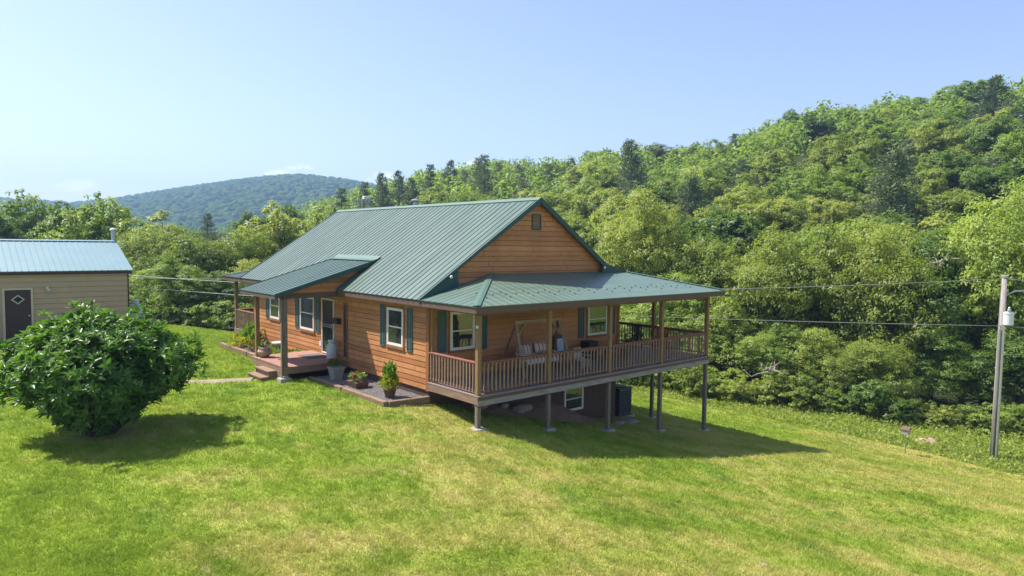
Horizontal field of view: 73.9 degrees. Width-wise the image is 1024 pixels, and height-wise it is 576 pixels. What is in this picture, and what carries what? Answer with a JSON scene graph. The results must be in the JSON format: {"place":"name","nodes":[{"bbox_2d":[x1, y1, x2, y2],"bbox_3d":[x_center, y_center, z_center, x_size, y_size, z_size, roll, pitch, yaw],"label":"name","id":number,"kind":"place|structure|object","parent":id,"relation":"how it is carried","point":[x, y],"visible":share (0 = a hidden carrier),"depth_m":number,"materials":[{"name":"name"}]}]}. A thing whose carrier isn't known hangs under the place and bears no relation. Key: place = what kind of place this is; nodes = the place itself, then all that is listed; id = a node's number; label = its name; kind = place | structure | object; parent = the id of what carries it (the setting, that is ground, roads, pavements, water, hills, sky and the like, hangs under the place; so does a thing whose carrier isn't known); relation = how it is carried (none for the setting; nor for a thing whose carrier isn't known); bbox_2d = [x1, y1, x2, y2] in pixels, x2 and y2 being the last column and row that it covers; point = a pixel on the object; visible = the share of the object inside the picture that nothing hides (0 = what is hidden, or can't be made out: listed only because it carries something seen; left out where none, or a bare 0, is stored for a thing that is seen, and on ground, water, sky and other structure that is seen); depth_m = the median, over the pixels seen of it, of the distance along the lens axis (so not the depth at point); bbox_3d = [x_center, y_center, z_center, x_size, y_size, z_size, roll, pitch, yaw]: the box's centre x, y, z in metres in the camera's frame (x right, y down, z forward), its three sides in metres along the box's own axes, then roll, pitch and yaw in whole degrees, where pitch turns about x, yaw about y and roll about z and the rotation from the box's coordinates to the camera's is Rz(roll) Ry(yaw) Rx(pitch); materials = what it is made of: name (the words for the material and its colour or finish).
{"place":"outdoors","nodes":[
{"label":"outdoors","id":0,"kind":"place"},
{"bbox_2d":[0,134,1023,575],"bbox_3d":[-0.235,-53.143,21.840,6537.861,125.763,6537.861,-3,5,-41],"label":"ground","id":1,"kind":"structure","parent":0,"point":[126,430],"depth_m":15.09,"materials":[{"name":"green plant"}]},
{"bbox_2d":[0,213,25,238],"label":"tree","id":2,"kind":"object","parent":1,"relation":"on","point":[8,229],"visible":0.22,"depth_m":60.12,"materials":[{"name":"green plant"}]},
{"bbox_2d":[0,188,56,238],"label":"tree","id":3,"kind":"object","parent":1,"relation":"on","point":[32,219],"visible":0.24,"depth_m":68.78,"materials":[{"name":"green plant"}]},
{"bbox_2d":[20,200,99,239],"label":"tree","id":4,"kind":"object","parent":1,"relation":"on","point":[54,221],"visible":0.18,"depth_m":60.16,"materials":[{"name":"green plant"}]},
{"bbox_2d":[0,228,132,341],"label":"shed","id":5,"kind":"structure","parent":1,"relation":"on","point":[53,277],"depth_m":28.37,"materials":[{"name":"beige wood"}]},
{"bbox_2d":[2,288,33,340],"bbox_3d":[-19.657,1.063,27.093,1.000,2.120,0.113,-2,5,-40],"label":"door","id":6,"kind":"structure","parent":5,"relation":"in","point":[17,303],"depth_m":27.06,"materials":[{"name":"brown paint"}]},
{"bbox_2d":[38,191,134,247],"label":"tree","id":7,"kind":"object","parent":1,"relation":"on","point":[97,228],"visible":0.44,"depth_m":58.17,"materials":[{"name":"green plant"}]},
{"bbox_2d":[0,292,209,436],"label":"bush","id":8,"kind":"object","parent":1,"relation":"on","point":[95,373],"visible":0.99,"depth_m":16.37,"materials":[{"name":"green plant"}]},
{"bbox_2d":[117,228,182,319],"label":"tree","id":9,"kind":"object","parent":1,"relation":"on","point":[136,246],"visible":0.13,"depth_m":51.13,"materials":[{"name":"green plant"}]},
{"bbox_2d":[107,209,206,306],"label":"tree","id":10,"kind":"object","parent":1,"relation":"on","point":[153,219],"visible":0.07,"depth_m":55.96,"materials":[{"name":"green plant"}]},
{"bbox_2d":[131,251,213,322],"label":"tree","id":11,"kind":"object","parent":1,"relation":"on","point":[183,285],"visible":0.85,"depth_m":43.15,"materials":[{"name":"green plant"}]},
{"bbox_2d":[0,173,376,232],"bbox_3d":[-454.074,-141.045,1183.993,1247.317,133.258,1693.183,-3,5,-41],"label":"distant forest","id":12,"kind":"object","parent":1,"relation":"on","point":[188,206],"visible":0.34,"depth_m":937.58,"materials":[{"name":"plant"}]},
{"bbox_2d":[162,293,215,324],"bbox_3d":[-20.174,1.664,42.946,2.380,2.678,3.365,2,4,24],"label":"shrub","id":13,"kind":"object","parent":1,"relation":"on","point":[187,309],"visible":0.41,"depth_m":42.76,"materials":[{"name":"green plant"}]},
{"bbox_2d":[126,223,257,324],"bbox_3d":[-23.510,-0.557,49.985,9.049,8.356,8.783,1,4,8],"label":"tree","id":14,"kind":"object","parent":1,"relation":"on","point":[211,257],"visible":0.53,"depth_m":48.52,"materials":[{"name":"green plant"}]},
{"bbox_2d":[182,300,242,328],"bbox_3d":[-18.669,1.844,42.585,3.316,2.262,3.695,2,4,25],"label":"shrub","id":15,"kind":"object","parent":1,"relation":"on","point":[202,307],"visible":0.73,"depth_m":41.84,"materials":[{"name":"green plant"}]},
{"bbox_2d":[182,270,244,326],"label":"tree","id":16,"kind":"object","parent":1,"relation":"on","point":[224,288],"visible":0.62,"depth_m":44.01,"materials":[{"name":"green plant"}]},
{"bbox_2d":[191,301,253,331],"bbox_3d":[-17.447,1.997,42.327,3.484,2.376,3.882,4,5,39],"label":"shrub","id":17,"kind":"object","parent":1,"relation":"on","point":[230,319],"visible":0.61,"depth_m":41.91,"materials":[{"name":"green plant"}]},
{"bbox_2d":[207,258,261,316],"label":"tree","id":18,"kind":"object","parent":1,"relation":"on","point":[249,298],"visible":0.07,"depth_m":47.14,"materials":[{"name":"green plant"}]},
{"bbox_2d":[206,227,276,319],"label":"tree","id":19,"kind":"object","parent":1,"relation":"on","point":[260,253],"visible":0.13,"depth_m":53.40,"materials":[{"name":"green plant"}]},
{"bbox_2d":[225,209,276,245],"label":"tree","id":20,"kind":"object","parent":1,"relation":"on","point":[247,216],"visible":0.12,"depth_m":93.65,"materials":[{"name":"green plant"}]},
{"bbox_2d":[237,200,310,260],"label":"tree","id":21,"kind":"object","parent":1,"relation":"on","point":[277,228],"visible":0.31,"depth_m":57.19,"materials":[{"name":"green plant"}]},
{"bbox_2d":[316,373,420,400],"bbox_3d":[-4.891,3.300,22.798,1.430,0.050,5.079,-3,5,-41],"label":"gravel","id":22,"kind":"structure","parent":1,"relation":"on","point":[344,382],"depth_m":22.33,"materials":[{"name":"grey gravel"}]},
{"bbox_2d":[378,360,399,397],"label":"potted plant","id":23,"kind":"object","parent":22,"relation":"on","point":[389,378],"visible":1,"depth_m":21.10,"materials":[{"name":"green plant"}]},
{"bbox_2d":[308,376,429,406],"bbox_3d":[-4.880,3.366,22.618,1.573,0.250,5.330,-3,5,-41],"label":"timber edging","id":24,"kind":"object","parent":1,"relation":"on","point":[421,400],"visible":0.63,"depth_m":20.95,"materials":[{"name":"brown wood"}]},
{"bbox_2d":[369,172,393,207],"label":"pine tree","id":25,"kind":"object","parent":1,"relation":"on","point":[383,188],"visible":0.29,"depth_m":133.75,"materials":[{"name":"green plant"}]},
{"bbox_2d":[222,196,725,431],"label":"house","id":26,"kind":"structure","parent":1,"relation":"on","point":[433,301],"depth_m":24.01,"materials":[{"name":"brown wood"}]},
{"bbox_2d":[299,298,315,333],"bbox_3d":[-8.326,1.024,27.659,0.075,1.540,1.440,-3,5,-41],"label":"window","id":27,"kind":"structure","parent":26,"relation":"in","point":[307,309],"depth_m":27.61,"materials":[{"name":"glass"}]},
{"bbox_2d":[321,298,334,352],"bbox_3d":[-7.110,1.477,26.274,0.100,2.140,1.010,-3,5,-41],"label":"front door","id":28,"kind":"structure","parent":26,"relation":"in","point":[327,305],"depth_m":26.34,"materials":[{"name":"white plastic"}]},
{"bbox_2d":[386,305,405,350],"bbox_3d":[-3.875,1.301,22.591,0.075,1.420,1.140,-3,5,-41],"label":"window","id":29,"kind":"structure","parent":26,"relation":"in","point":[395,315],"depth_m":22.55,"materials":[{"name":"glass"}]},
{"bbox_2d":[448,311,475,353],"bbox_3d":[-1.602,1.377,21.985,1.120,1.400,0.075,-3,5,-41],"label":"window","id":30,"kind":"structure","parent":26,"relation":"in","point":[461,326],"depth_m":21.94,"materials":[{"name":"glass"}]},
{"bbox_2d":[497,317,572,378],"bbox_3d":[0.877,1.951,22.950,2.695,1.828,1.240,-3,5,-41],"label":"porch swing","id":31,"kind":"object","parent":26,"relation":"on","point":[556,327],"visible":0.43,"depth_m":22.65,"materials":[{"name":"brown wood"}]},
{"bbox_2d":[563,387,583,410],"bbox_3d":[2.325,4.165,25.675,1.040,0.920,0.070,-3,5,-41],"label":"window","id":32,"kind":"structure","parent":26,"relation":"in","point":[573,399],"depth_m":25.68,"materials":[{"name":"glass"}]},
{"bbox_2d":[586,306,606,337],"bbox_3d":[3.300,1.197,26.281,1.240,1.390,0.075,-3,5,-41],"label":"window","id":33,"kind":"structure","parent":26,"relation":"in","point":[596,318],"depth_m":26.24,"materials":[{"name":"glass"}]},
{"bbox_2d":[471,153,497,198],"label":"pine tree","id":34,"kind":"object","parent":1,"relation":"on","point":[486,190],"visible":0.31,"depth_m":128.45,"materials":[{"name":"green plant"}]},
{"bbox_2d":[457,400,598,423],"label":"dirt bank","id":35,"kind":"structure","parent":1,"relation":"on","point":[559,412],"depth_m":23.76,"materials":[{"name":"soil"}]},
{"bbox_2d":[516,188,575,216],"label":"tree","id":36,"kind":"object","parent":1,"relation":"on","point":[551,200],"visible":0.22,"depth_m":99.07,"materials":[{"name":"green plant"}]},
{"bbox_2d":[563,173,612,217],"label":"tree","id":37,"kind":"object","parent":1,"relation":"on","point":[587,190],"visible":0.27,"depth_m":106.45,"materials":[{"name":"green plant"}]},
{"bbox_2d":[153,320,1023,474],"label":"undergrowth","id":38,"kind":"object","parent":1,"relation":"on","point":[944,441],"visible":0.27,"depth_m":33.92,"materials":[{"name":"green plant"}]},
{"bbox_2d":[562,186,625,229],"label":"tree","id":39,"kind":"object","parent":1,"relation":"on","point":[591,204],"visible":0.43,"depth_m":94.77,"materials":[{"name":"green plant"}]},
{"bbox_2d":[577,213,618,259],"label":"tree","id":40,"kind":"object","parent":1,"relation":"on","point":[593,242],"visible":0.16,"depth_m":64.59,"materials":[{"name":"green plant"}]},
{"bbox_2d":[572,155,629,193],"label":"tree","id":41,"kind":"object","parent":1,"relation":"on","point":[606,179],"visible":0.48,"depth_m":124.10,"materials":[{"name":"green plant"}]},
{"bbox_2d":[586,188,653,232],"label":"tree","id":42,"kind":"object","parent":1,"relation":"on","point":[622,201],"visible":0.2,"depth_m":85.90,"materials":[{"name":"green plant"}]},
{"bbox_2d":[615,384,634,417],"bbox_3d":[4.446,4.765,28.431,1.000,1.420,1.000,-3,5,-41],"label":"air conditioner","id":43,"kind":"object","parent":1,"relation":"on","point":[623,397],"visible":0.52,"depth_m":28.09,"materials":[{"name":"metal"}]},
{"bbox_2d":[604,138,650,195],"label":"pine tree","id":44,"kind":"object","parent":1,"relation":"on","point":[632,168],"visible":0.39,"depth_m":113.31,"materials":[{"name":"green plant"}]},
{"bbox_2d":[621,182,676,215],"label":"tree","id":45,"kind":"object","parent":1,"relation":"on","point":[663,193],"visible":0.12,"depth_m":92.93,"materials":[{"name":"green plant"}]},
{"bbox_2d":[595,184,708,316],"bbox_3d":[9.536,-0.817,51.738,9.534,14.021,9.822,0,4,-5],"label":"tree","id":46,"kind":"object","parent":1,"relation":"on","point":[638,245],"visible":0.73,"depth_m":50.02,"materials":[{"name":"green plant"}]},
{"bbox_2d":[299,74,1023,218],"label":"hillside forest","id":47,"kind":"object","parent":1,"relation":"on","point":[786,137],"visible":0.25,"depth_m":139.55,"materials":[{"name":"green plant"}]},
{"bbox_2d":[620,270,725,357],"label":"tree","id":48,"kind":"object","parent":1,"relation":"on","point":[671,308],"visible":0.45,"depth_m":45.47,"materials":[{"name":"green plant"}]},
{"bbox_2d":[654,176,712,216],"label":"tree","id":49,"kind":"object","parent":1,"relation":"on","point":[667,184],"visible":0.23,"depth_m":96.92,"materials":[{"name":"green plant"}]},
{"bbox_2d":[669,175,712,226],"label":"pine tree","id":50,"kind":"object","parent":1,"relation":"on","point":[687,208],"visible":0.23,"depth_m":87.14,"materials":[{"name":"green plant"}]},
{"bbox_2d":[662,365,721,394],"bbox_3d":[10.844,5.624,40.321,3.215,2.528,3.536,0,4,-4],"label":"shrub","id":51,"kind":"object","parent":1,"relation":"on","point":[682,375],"visible":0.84,"depth_m":39.95,"materials":[{"name":"green plant"}]},
{"bbox_2d":[647,230,761,370],"bbox_3d":[14.048,1.090,50.705,9.651,11.070,11.139,4,5,44],"label":"tree","id":52,"kind":"object","parent":1,"relation":"on","point":[691,268],"visible":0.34,"depth_m":48.76,"materials":[{"name":"green plant"}]},
{"bbox_2d":[677,159,737,201],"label":"tree","id":53,"kind":"object","parent":1,"relation":"on","point":[707,177],"visible":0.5,"depth_m":112.68,"materials":[{"name":"green plant"}]},
{"bbox_2d":[686,138,735,173],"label":"tree","id":54,"kind":"object","parent":1,"relation":"on","point":[719,145],"visible":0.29,"depth_m":150.96,"materials":[{"name":"green plant"}]},
{"bbox_2d":[680,365,753,399],"bbox_3d":[12.612,5.861,40.630,4.106,2.328,3.685,-2,4,-33],"label":"shrub","id":55,"kind":"object","parent":1,"relation":"on","point":[722,376],"visible":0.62,"depth_m":40.66,"materials":[{"name":"green plant"}]},
{"bbox_2d":[677,206,767,267],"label":"tree","id":56,"kind":"object","parent":1,"relation":"on","point":[736,226],"visible":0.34,"depth_m":63.66,"materials":[{"name":"green plant"}]},
{"bbox_2d":[668,297,778,372],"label":"tree","id":57,"kind":"object","parent":1,"relation":"on","point":[716,339],"visible":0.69,"depth_m":43.23,"materials":[{"name":"green plant"}]},
{"bbox_2d":[692,181,769,232],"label":"tree","id":58,"kind":"object","parent":1,"relation":"on","point":[739,199],"visible":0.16,"depth_m":79.81,"materials":[{"name":"green plant"}]},
{"bbox_2d":[715,377,764,403],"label":"shrub","id":59,"kind":"object","parent":1,"relation":"on","point":[740,389],"visible":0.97,"depth_m":38.87,"materials":[{"name":"green plant"}]},
{"bbox_2d":[681,227,838,382],"bbox_3d":[16.783,1.698,45.950,9.534,11.472,9.822,-1,4,-22],"label":"tree","id":60,"kind":"object","parent":1,"relation":"on","point":[761,276],"visible":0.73,"depth_m":44.47,"materials":[{"name":"green plant"}]},
{"bbox_2d":[735,147,805,193],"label":"tree","id":61,"kind":"object","parent":1,"relation":"on","point":[769,165],"visible":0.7,"depth_m":104.67,"materials":[{"name":"green plant"}]},
{"bbox_2d":[729,322,827,379],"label":"tree","id":62,"kind":"object","parent":1,"relation":"on","point":[773,333],"visible":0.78,"depth_m":41.43,"materials":[{"name":"green plant"}]},
{"bbox_2d":[733,195,831,246],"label":"tree","id":63,"kind":"object","parent":1,"relation":"on","point":[788,214],"visible":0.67,"depth_m":72.78,"materials":[{"name":"green plant"}]},
{"bbox_2d":[759,175,816,226],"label":"tree","id":64,"kind":"object","parent":1,"relation":"on","point":[779,190],"visible":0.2,"depth_m":83.95,"materials":[{"name":"green plant"}]},
{"bbox_2d":[762,165,823,199],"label":"tree","id":65,"kind":"object","parent":1,"relation":"on","point":[792,172],"visible":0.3,"depth_m":95.56,"materials":[{"name":"green plant"}]},
{"bbox_2d":[756,369,832,408],"bbox_3d":[15.961,6.011,38.477,4.203,2.714,3.821,-3,5,-45],"label":"shrub","id":66,"kind":"object","parent":1,"relation":"on","point":[797,386],"visible":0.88,"depth_m":38.23,"materials":[{"name":"green plant"}]},
{"bbox_2d":[772,227,845,257],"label":"tree","id":67,"kind":"object","parent":1,"relation":"on","point":[802,244],"visible":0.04,"depth_m":62.35,"materials":[{"name":"green plant"}]},
{"bbox_2d":[783,111,837,148],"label":"tree","id":68,"kind":"object","parent":1,"relation":"on","point":[820,126],"visible":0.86,"depth_m":131.33,"materials":[{"name":"green plant"}]},
{"bbox_2d":[743,218,890,380],"bbox_3d":[20.358,1.575,45.874,9.534,12.374,9.822,0,4,-6],"label":"tree","id":69,"kind":"object","parent":1,"relation":"on","point":[792,268],"visible":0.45,"depth_m":43.93,"materials":[{"name":"green plant"}]},
{"bbox_2d":[796,144,841,179],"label":"tree","id":70,"kind":"object","parent":1,"relation":"on","point":[820,156],"visible":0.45,"depth_m":109.00,"materials":[{"name":"green plant"}]},
{"bbox_2d":[789,164,859,235],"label":"tree","id":71,"kind":"object","parent":1,"relation":"on","point":[819,188],"visible":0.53,"depth_m":87.22,"materials":[{"name":"green plant"}]},
{"bbox_2d":[780,326,869,393],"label":"tree","id":72,"kind":"object","parent":1,"relation":"on","point":[826,349],"visible":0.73,"depth_m":40.47,"materials":[{"name":"green plant"}]},
{"bbox_2d":[802,195,866,237],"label":"tree","id":73,"kind":"object","parent":1,"relation":"on","point":[833,212],"visible":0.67,"depth_m":76.92,"materials":[{"name":"green plant"}]},
{"bbox_2d":[812,126,894,199],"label":"tree","id":74,"kind":"object","parent":1,"relation":"on","point":[839,159],"visible":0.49,"depth_m":96.20,"materials":[{"name":"green plant"}]},
{"bbox_2d":[828,150,886,215],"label":"tree","id":75,"kind":"object","parent":1,"relation":"on","point":[856,181],"visible":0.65,"depth_m":91.15,"materials":[{"name":"green plant"}]},
{"bbox_2d":[827,213,901,243],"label":"tree","id":76,"kind":"object","parent":1,"relation":"on","point":[856,224],"visible":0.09,"depth_m":64.91,"materials":[{"name":"green plant"}]},
{"bbox_2d":[790,217,948,390],"bbox_3d":[23.069,1.594,44.713,9.651,12.746,11.139,3,4,29],"label":"tree","id":77,"kind":"object","parent":1,"relation":"on","point":[891,299],"visible":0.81,"depth_m":42.14,"materials":[{"name":"green plant"}]},
{"bbox_2d":[817,336,927,410],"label":"tree","id":78,"kind":"object","parent":1,"relation":"on","point":[874,365],"visible":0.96,"depth_m":38.69,"materials":[{"name":"green plant"}]},
{"bbox_2d":[849,378,911,419],"bbox_3d":[19.556,6.265,36.033,2.397,2.780,3.389,0,4,-15],"label":"shrub","id":79,"kind":"object","parent":1,"relation":"on","point":[872,393],"visible":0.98,"depth_m":36.03,"materials":[{"name":"green plant"}]},
{"bbox_2d":[864,120,911,159],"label":"tree","id":80,"kind":"object","parent":1,"relation":"on","point":[890,140],"visible":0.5,"depth_m":117.36,"materials":[{"name":"green plant"}]},
{"bbox_2d":[848,145,934,237],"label":"pine tree","id":81,"kind":"object","parent":1,"relation":"on","point":[897,166],"visible":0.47,"depth_m":75.56,"materials":[{"name":"green plant"}]},
{"bbox_2d":[873,210,922,239],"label":"tree","id":82,"kind":"object","parent":1,"relation":"on","point":[889,220],"visible":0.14,"depth_m":68.41,"materials":[{"name":"green plant"}]},
{"bbox_2d":[871,323,974,404],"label":"tree","id":83,"kind":"object","parent":1,"relation":"on","point":[929,362],"visible":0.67,"depth_m":40.27,"materials":[{"name":"green plant"}]},
{"bbox_2d":[897,161,956,231],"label":"tree","id":84,"kind":"object","parent":1,"relation":"on","point":[932,185],"visible":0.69,"depth_m":84.12,"materials":[{"name":"green plant"}]},
{"bbox_2d":[890,116,974,167],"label":"tree","id":85,"kind":"object","parent":1,"relation":"on","point":[937,143],"visible":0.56,"depth_m":96.23,"materials":[{"name":"green plant"}]},
{"bbox_2d":[898,110,970,149],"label":"tree","id":86,"kind":"object","parent":1,"relation":"on","point":[961,123],"visible":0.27,"depth_m":105.74,"materials":[{"name":"green plant"}]},
{"bbox_2d":[874,211,997,328],"bbox_3d":[32.791,0.460,52.519,12.856,12.653,10.646,1,4,-2],"label":"tree","id":87,"kind":"object","parent":1,"relation":"on","point":[938,215],"visible":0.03,"depth_m":51.95,"materials":[{"name":"green plant"}]},
{"bbox_2d":[899,147,985,220],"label":"tree","id":88,"kind":"object","parent":1,"relation":"on","point":[939,160],"visible":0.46,"depth_m":87.70,"materials":[{"name":"green plant"}]},
{"bbox_2d":[881,229,1015,404],"bbox_3d":[27.822,2.190,44.985,9.661,12.182,9.108,-1,4,-22],"label":"tree","id":89,"kind":"object","parent":1,"relation":"on","point":[923,253],"visible":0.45,"depth_m":41.93,"materials":[{"name":"green plant"}]},
{"bbox_2d":[914,187,988,233],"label":"tree","id":90,"kind":"object","parent":1,"relation":"on","point":[948,203],"visible":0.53,"depth_m":72.09,"materials":[{"name":"green plant"}]},
{"bbox_2d":[891,189,1023,413],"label":"tree","id":91,"kind":"object","parent":1,"relation":"on","point":[993,259],"visible":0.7,"depth_m":40.40,"materials":[{"name":"green plant"}]},
{"bbox_2d":[933,404,984,429],"bbox_3d":[23.672,6.957,35.709,2.319,1.727,2.551,1,4,4],"label":"shrub","id":92,"kind":"object","parent":1,"relation":"on","point":[962,414],"visible":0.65,"depth_m":35.40,"materials":[{"name":"green plant"}]},
{"bbox_2d":[908,341,1017,409],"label":"tree","id":93,"kind":"object","parent":1,"relation":"on","point":[962,390],"visible":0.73,"depth_m":39.44,"materials":[{"name":"green plant"}]},
{"bbox_2d":[945,78,1011,121],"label":"tree","id":94,"kind":"object","parent":1,"relation":"on","point":[971,86],"visible":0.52,"depth_m":126.36,"materials":[{"name":"green plant"}]},
{"bbox_2d":[954,74,1023,148],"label":"pine tree","id":95,"kind":"object","parent":1,"relation":"on","point":[987,105],"visible":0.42,"depth_m":111.77,"materials":[{"name":"green plant"}]},
{"bbox_2d":[957,112,1023,172],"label":"tree","id":96,"kind":"object","parent":1,"relation":"on","point":[984,136],"visible":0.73,"depth_m":92.52,"materials":[{"name":"green plant"}]},
{"bbox_2d":[958,410,1023,432],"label":"shrub","id":97,"kind":"object","parent":1,"relation":"on","point":[988,420],"visible":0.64,"depth_m":34.64,"materials":[{"name":"green plant"}]},
{"bbox_2d":[959,161,1023,212],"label":"tree","id":98,"kind":"object","parent":1,"relation":"on","point":[988,183],"visible":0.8,"depth_m":76.43,"materials":[{"name":"green plant"}]},
{"bbox_2d":[962,323,1023,410],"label":"tree","id":99,"kind":"object","parent":1,"relation":"on","point":[1013,360],"visible":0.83,"depth_m":38.73,"materials":[{"name":"green plant"}]},
{"bbox_2d":[962,175,1023,328],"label":"tree","id":100,"kind":"object","parent":1,"relation":"on","point":[1022,205],"visible":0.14,"depth_m":42.15,"materials":[{"name":"green plant"}]},
{"bbox_2d":[972,129,1023,181],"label":"tree","id":101,"kind":"object","parent":1,"relation":"on","point":[1016,155],"visible":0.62,"depth_m":86.44,"materials":[{"name":"green plant"}]},
{"bbox_2d":[990,275,1023,457],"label":"utility pole","id":102,"kind":"object","parent":1,"relation":"on","point":[1006,318],"visible":0.91,"depth_m":28.61,"materials":[{"name":"grey wood"}]},
{"bbox_2d":[0,0,1023,202],"label":"sky","id":103,"kind":"structure","parent":0,"point":[113,98],"materials":[{"name":"blue"}]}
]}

